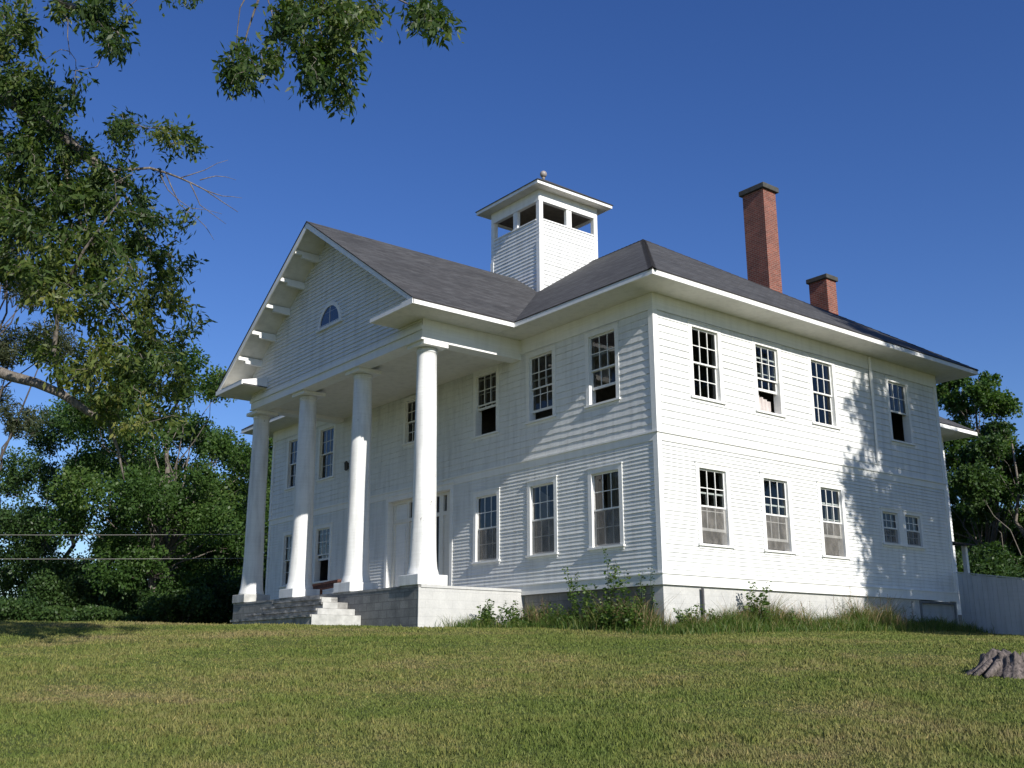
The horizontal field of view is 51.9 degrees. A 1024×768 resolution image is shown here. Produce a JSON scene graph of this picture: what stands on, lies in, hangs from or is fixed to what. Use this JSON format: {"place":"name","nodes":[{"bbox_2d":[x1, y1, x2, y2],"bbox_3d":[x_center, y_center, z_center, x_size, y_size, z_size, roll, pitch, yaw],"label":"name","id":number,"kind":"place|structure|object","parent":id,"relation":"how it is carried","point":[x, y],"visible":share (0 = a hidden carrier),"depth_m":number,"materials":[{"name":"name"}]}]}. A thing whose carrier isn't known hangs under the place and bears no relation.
{"place":"outdoors","nodes":[
{"label":"outdoors","id":0,"kind":"place"},
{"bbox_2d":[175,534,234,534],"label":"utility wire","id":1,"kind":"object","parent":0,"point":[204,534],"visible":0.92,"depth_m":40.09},
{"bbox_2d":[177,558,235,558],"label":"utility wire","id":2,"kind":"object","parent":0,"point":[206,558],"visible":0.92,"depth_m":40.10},
{"bbox_2d":[0,618,1023,767],"bbox_3d":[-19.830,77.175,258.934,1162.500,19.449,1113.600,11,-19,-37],"label":"lawn","id":3,"kind":"structure","parent":0,"point":[413,697],"depth_m":11.88,"materials":[{"name":"plant"}]},
{"bbox_2d":[0,596,49,620],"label":"bush","id":4,"kind":"object","parent":3,"relation":"on","point":[17,610],"visible":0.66,"depth_m":45.91,"materials":[{"name":"green plant"}]},
{"bbox_2d":[0,507,61,601],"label":"broadleaf tree","id":5,"kind":"object","parent":3,"relation":"on","point":[2,593],"visible":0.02,"depth_m":60.76,"materials":[{"name":"green plant"}]},
{"bbox_2d":[0,191,81,470],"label":"broadleaf tree","id":6,"kind":"object","parent":3,"relation":"on","point":[14,426],"visible":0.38,"depth_m":28.97,"materials":[{"name":"green plant"}]},
{"bbox_2d":[17,568,95,615],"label":"bush","id":7,"kind":"object","parent":3,"relation":"on","point":[41,585],"visible":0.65,"depth_m":49.41,"materials":[{"name":"green plant"}]},
{"bbox_2d":[0,403,163,618],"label":"broadleaf tree","id":8,"kind":"object","parent":3,"relation":"on","point":[29,558],"visible":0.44,"depth_m":53.74,"materials":[{"name":"green plant"}]},
{"bbox_2d":[37,604,145,621],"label":"bush","id":9,"kind":"object","parent":3,"relation":"on","point":[98,612],"visible":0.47,"depth_m":45.75,"materials":[{"name":"green plant"}]},
{"bbox_2d":[32,450,183,621],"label":"broadleaf tree","id":10,"kind":"object","parent":3,"relation":"on","point":[43,497],"depth_m":63.22,"materials":[{"name":"green plant"}]},
{"bbox_2d":[97,582,149,617],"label":"bush","id":11,"kind":"object","parent":3,"relation":"on","point":[127,604],"visible":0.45,"depth_m":49.68,"materials":[{"name":"green plant"}]},
{"bbox_2d":[32,329,271,622],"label":"broadleaf tree","id":12,"kind":"object","parent":3,"relation":"on","point":[143,495],"visible":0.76,"depth_m":49.00,"materials":[{"name":"green plant"}]},
{"bbox_2d":[133,585,226,623],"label":"bush","id":13,"kind":"object","parent":3,"relation":"on","point":[157,607],"visible":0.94,"depth_m":46.39,"materials":[{"name":"green plant"}]},
{"bbox_2d":[98,473,266,623],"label":"broadleaf tree","id":14,"kind":"object","parent":3,"relation":"on","point":[175,619],"visible":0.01,"depth_m":62.41,"materials":[{"name":"green plant"}]},
{"bbox_2d":[137,422,272,588],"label":"broadleaf tree","id":15,"kind":"object","parent":3,"relation":"on","point":[232,562],"visible":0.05,"depth_m":56.80,"materials":[{"name":"green plant"}]},
{"bbox_2d":[184,599,232,623],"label":"bush","id":16,"kind":"object","parent":3,"relation":"on","point":[211,613],"visible":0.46,"depth_m":46.96,"materials":[{"name":"green plant"}]},
{"bbox_2d":[194,560,266,622],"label":"bush","id":17,"kind":"object","parent":3,"relation":"on","point":[226,585],"visible":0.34,"depth_m":48.56,"materials":[{"name":"green plant"}]},
{"bbox_2d":[0,0,466,479],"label":"oak tree","id":18,"kind":"object","parent":3,"relation":"on","point":[35,106],"visible":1,"depth_m":17.00,"materials":[{"name":"green plant"}]},
{"bbox_2d":[477,599,517,627],"bbox_3d":[-0.459,5.925,27.000,0.694,0.809,1.453,11,-19,-37],"label":"weed","id":19,"kind":"object","parent":3,"relation":"on","point":[486,613],"visible":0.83,"depth_m":27.00,"materials":[{"name":"green plant"}]},
{"bbox_2d":[505,606,545,624],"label":"weed","id":20,"kind":"object","parent":3,"relation":"on","point":[512,617],"visible":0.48,"depth_m":27.32,"materials":[{"name":"green plant"}]},
{"bbox_2d":[498,602,567,625],"bbox_3d":[0.556,5.816,26.402,1.899,0.697,0.867,11,-19,-37],"label":"weed","id":21,"kind":"object","parent":3,"relation":"on","point":[546,614],"visible":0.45,"depth_m":26.43,"materials":[{"name":"green plant"}]},
{"bbox_2d":[554,599,588,628],"bbox_3d":[1.431,5.672,25.827,0.798,0.804,1.073,-9,-17,32],"label":"weed","id":22,"kind":"object","parent":3,"relation":"on","point":[567,617],"visible":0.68,"depth_m":25.68,"materials":[{"name":"green plant"}]},
{"bbox_2d":[561,567,582,619],"bbox_3d":[1.533,5.339,26.266,0.645,1.582,0.508,11,-19,-37],"label":"weed","id":23,"kind":"object","parent":3,"relation":"on","point":[575,605],"visible":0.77,"depth_m":26.25,"materials":[{"name":"green plant"}]},
{"bbox_2d":[581,583,601,626],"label":"weed","id":24,"kind":"object","parent":3,"relation":"on","point":[587,597],"visible":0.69,"depth_m":25.45,"materials":[{"name":"green plant"}]},
{"bbox_2d":[216,171,978,627],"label":"house","id":25,"kind":"structure","parent":3,"relation":"on","point":[538,407],"depth_m":29.98,"materials":[{"name":"white paint"}]},
{"bbox_2d":[279,530,291,588],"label":"window","id":26,"kind":"structure","parent":25,"relation":"in","point":[287,535],"depth_m":39.97,"materials":[{"name":"white paint"}]},
{"bbox_2d":[284,434,297,491],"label":"window","id":27,"kind":"structure","parent":25,"relation":"in","point":[292,440],"depth_m":40.89,"materials":[{"name":"white paint"}]},
{"bbox_2d":[312,522,331,583],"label":"window","id":28,"kind":"structure","parent":25,"relation":"in","point":[318,533],"depth_m":37.93,"materials":[{"name":"white paint"}]},
{"bbox_2d":[312,579,341,594],"bbox_3d":[-5.956,6.669,33.895,0.450,0.650,2.100,11,-19,-37],"label":"wooden bench","id":29,"kind":"object","parent":25,"relation":"on","point":[325,585],"visible":0.3,"depth_m":33.60,"materials":[{"name":"brown wood"}]},
{"bbox_2d":[315,423,339,483],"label":"window","id":30,"kind":"structure","parent":25,"relation":"in","point":[322,444],"depth_m":38.85,"materials":[{"name":"white paint"}]},
{"bbox_2d":[315,301,342,333],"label":"half round window","id":31,"kind":"structure","parent":25,"relation":"in","point":[332,311],"depth_m":32.57,"materials":[{"name":"white paint"}]},
{"bbox_2d":[344,461,348,470],"bbox_3d":[-5.838,2.887,37.107,0.190,0.340,0.160,11,-19,-37],"label":"wall lantern","id":32,"kind":"object","parent":25,"relation":"attached to","point":[346,465],"depth_m":37.05,"materials":[{"name":"metal"}]},
{"bbox_2d":[384,481,453,587],"bbox_3d":[-2.877,5.010,33.004,0.330,3.390,3.940,11,-19,-37],"label":"doorway","id":33,"kind":"structure","parent":25,"relation":"in","point":[398,519],"depth_m":33.89,"materials":[{"name":"white paint"}]},
{"bbox_2d":[401,395,437,447],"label":"window","id":34,"kind":"structure","parent":25,"relation":"in","point":[407,420],"depth_m":34.58,"materials":[{"name":"white paint"}]},
{"bbox_2d":[471,487,500,566],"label":"window","id":35,"kind":"structure","parent":25,"relation":"in","point":[486,541],"depth_m":30.29,"materials":[{"name":"white paint"}]},
{"bbox_2d":[471,364,501,440],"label":"window","id":36,"kind":"structure","parent":25,"relation":"in","point":[477,376],"depth_m":31.47,"materials":[{"name":"white paint"}]},
{"bbox_2d":[524,343,557,426],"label":"window","id":37,"kind":"structure","parent":25,"relation":"in","point":[531,411],"depth_m":29.50,"materials":[{"name":"white paint"}]},
{"bbox_2d":[525,475,558,559],"bbox_3d":[0.910,3.637,28.433,0.369,2.158,1.320,11,-19,-37],"label":"window","id":38,"kind":"structure","parent":25,"relation":"in","point":[542,533],"depth_m":28.43,"materials":[{"name":"white paint"}]},
{"bbox_2d":[583,321,625,410],"bbox_3d":[2.445,-0.433,27.486,0.369,2.138,1.320,11,-19,-37],"label":"window","id":39,"kind":"structure","parent":25,"relation":"in","point":[604,351],"depth_m":27.65,"materials":[{"name":"white paint"}]},
{"bbox_2d":[586,462,625,552],"bbox_3d":[2.455,3.136,26.546,0.369,2.158,1.320,11,-19,-37],"label":"window","id":40,"kind":"structure","parent":25,"relation":"in","point":[606,525],"depth_m":26.57,"materials":[{"name":"white paint"}]},
{"bbox_2d":[687,319,726,406],"bbox_3d":[4.955,-0.514,27.201,1.320,2.138,0.279,11,-19,-37],"label":"window","id":41,"kind":"structure","parent":25,"relation":"in","point":[715,332],"depth_m":27.31,"materials":[{"name":"white paint"}]},
{"bbox_2d":[694,460,735,550],"bbox_3d":[4.988,3.059,26.279,1.320,2.158,0.279,11,-19,-37],"label":"window","id":42,"kind":"structure","parent":25,"relation":"in","point":[714,522],"depth_m":26.25,"materials":[{"name":"white paint"}]},
{"bbox_2d":[751,337,786,419],"bbox_3d":[6.896,-0.113,28.743,1.270,2.138,0.369,11,-19,-37],"label":"window","id":43,"kind":"structure","parent":25,"relation":"in","point":[763,407],"depth_m":28.82,"materials":[{"name":"white paint"}]},
{"bbox_2d":[759,471,796,556],"bbox_3d":[6.941,3.448,27.774,1.320,2.158,0.279,11,-19,-37],"label":"window","id":44,"kind":"structure","parent":25,"relation":"in","point":[778,530],"depth_m":27.75,"materials":[{"name":"white paint"}]},
{"bbox_2d":[806,353,841,431],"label":"window","id":45,"kind":"structure","parent":25,"relation":"in","point":[830,379],"depth_m":30.32,"materials":[{"name":"white paint"}]},
{"bbox_2d":[816,480,850,561],"bbox_3d":[8.854,3.829,29.240,1.280,2.158,0.279,11,-19,-37],"label":"window","id":46,"kind":"structure","parent":25,"relation":"in","point":[834,537],"depth_m":29.23,"materials":[{"name":"white paint"}]},
{"bbox_2d":[879,507,904,548],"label":"window","id":47,"kind":"structure","parent":25,"relation":"in","point":[892,536],"depth_m":30.96,"materials":[{"name":"white paint"}]},
{"bbox_2d":[884,375,915,447],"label":"window","id":48,"kind":"structure","parent":25,"relation":"in","point":[902,384],"depth_m":32.68,"materials":[{"name":"white paint"}]},
{"bbox_2d":[902,510,926,550],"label":"window","id":49,"kind":"structure","parent":25,"relation":"in","point":[914,538],"depth_m":31.69,"materials":[{"name":"white paint"}]},
{"bbox_2d":[589,601,617,628],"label":"weed","id":50,"kind":"object","parent":3,"relation":"on","point":[602,621],"visible":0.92,"depth_m":24.48,"materials":[{"name":"green plant"}]},
{"bbox_2d":[600,548,619,620],"bbox_3d":[2.378,4.930,25.354,0.464,2.020,0.514,11,-19,-37],"label":"weed","id":51,"kind":"object","parent":3,"relation":"on","point":[608,599],"visible":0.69,"depth_m":25.34,"materials":[{"name":"green plant"}]},
{"bbox_2d":[611,561,645,623],"bbox_3d":[2.755,5.023,24.918,0.753,1.682,0.658,11,-19,-37],"label":"weed","id":52,"kind":"object","parent":3,"relation":"on","point":[624,589],"visible":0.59,"depth_m":24.93,"materials":[{"name":"green plant"}]},
{"bbox_2d":[615,597,643,629],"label":"weed","id":53,"kind":"object","parent":3,"relation":"on","point":[630,621],"visible":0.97,"depth_m":24.09,"materials":[{"name":"green plant"}]},
{"bbox_2d":[638,568,657,623],"bbox_3d":[3.146,5.003,24.416,0.525,1.535,0.352,-1,-15,5],"label":"weed","id":54,"kind":"object","parent":3,"relation":"on","point":[644,587],"visible":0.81,"depth_m":24.43,"materials":[{"name":"green plant"}]},
{"bbox_2d":[673,603,703,628],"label":"weed","id":55,"kind":"object","parent":3,"relation":"on","point":[686,618],"visible":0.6,"depth_m":24.36,"materials":[{"name":"green plant"}]},
{"bbox_2d":[507,589,912,632],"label":"tall grass","id":56,"kind":"structure","parent":3,"relation":"on","point":[805,618],"depth_m":25.96,"materials":[{"name":"green plant"}]},
{"bbox_2d":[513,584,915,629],"bbox_3d":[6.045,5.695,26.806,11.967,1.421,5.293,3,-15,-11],"label":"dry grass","id":57,"kind":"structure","parent":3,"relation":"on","point":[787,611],"depth_m":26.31,"materials":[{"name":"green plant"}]},
{"bbox_2d":[435,610,997,635],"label":"long grass","id":58,"kind":"structure","parent":3,"relation":"on","point":[929,624],"depth_m":26.10,"materials":[{"name":"green plant"}]},
{"bbox_2d":[700,608,736,623],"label":"weed","id":59,"kind":"object","parent":3,"relation":"on","point":[714,615],"visible":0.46,"depth_m":24.85,"materials":[{"name":"green plant"}]},
{"bbox_2d":[741,581,772,622],"bbox_3d":[5.993,5.428,25.739,0.660,1.188,0.839,11,-19,-37],"label":"weed","id":60,"kind":"object","parent":3,"relation":"on","point":[764,601],"visible":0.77,"depth_m":25.75,"materials":[{"name":"green plant"}]},
{"bbox_2d":[778,608,795,625],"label":"weed","id":61,"kind":"object","parent":3,"relation":"on","point":[794,618],"visible":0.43,"depth_m":26.18,"materials":[{"name":"green plant"}]},
{"bbox_2d":[831,593,840,616],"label":"weed","id":62,"kind":"object","parent":3,"relation":"on","point":[836,606],"visible":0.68,"depth_m":28.06,"materials":[{"name":"green plant"}]},
{"bbox_2d":[900,601,915,622],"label":"weed","id":63,"kind":"object","parent":3,"relation":"on","point":[911,612],"visible":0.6,"depth_m":29.96,"materials":[{"name":"green plant"}]},
{"bbox_2d":[952,541,974,572],"bbox_3d":[13.650,7.245,36.077,1.900,4.050,4.010,11,-19,-37],"label":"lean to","id":64,"kind":"object","parent":3,"relation":"on","point":[965,558],"visible":0.17,"depth_m":35.48,"materials":[{"name":"wood"}]},
{"bbox_2d":[936,370,1023,566],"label":"broadleaf tree","id":65,"kind":"object","parent":3,"relation":"on","point":[983,396],"visible":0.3,"depth_m":51.49,"materials":[{"name":"green plant"}]},
{"bbox_2d":[951,498,1014,548],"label":"broadleaf tree","id":66,"kind":"object","parent":3,"relation":"on","point":[961,506],"visible":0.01,"depth_m":60.91,"materials":[{"name":"green plant"}]},
{"bbox_2d":[947,419,1023,570],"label":"broadleaf tree","id":67,"kind":"object","parent":3,"relation":"on","point":[975,480],"visible":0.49,"depth_m":48.06,"materials":[{"name":"green plant"}]},
{"bbox_2d":[955,540,1019,577],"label":"bush","id":68,"kind":"object","parent":3,"relation":"on","point":[959,559],"visible":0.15,"depth_m":44.95,"materials":[{"name":"green plant"}]},
{"bbox_2d":[956,572,1023,635],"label":"board fence","id":69,"kind":"object","parent":3,"relation":"on","point":[988,602],"visible":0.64,"depth_m":31.49,"materials":[{"name":"paint"}]},
{"bbox_2d":[963,648,1023,678],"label":"tree stump","id":70,"kind":"object","parent":3,"relation":"on","point":[1003,663],"visible":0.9,"depth_m":13.89,"materials":[{"name":"grey wood"}]},
{"bbox_2d":[970,549,1023,579],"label":"bush","id":71,"kind":"object","parent":3,"relation":"on","point":[1014,573],"visible":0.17,"depth_m":43.23,"materials":[{"name":"green plant"}]},
{"bbox_2d":[0,0,1023,597],"label":"sky","id":72,"kind":"structure","parent":0,"point":[889,134],"materials":[{"name":"blue"}]}
]}

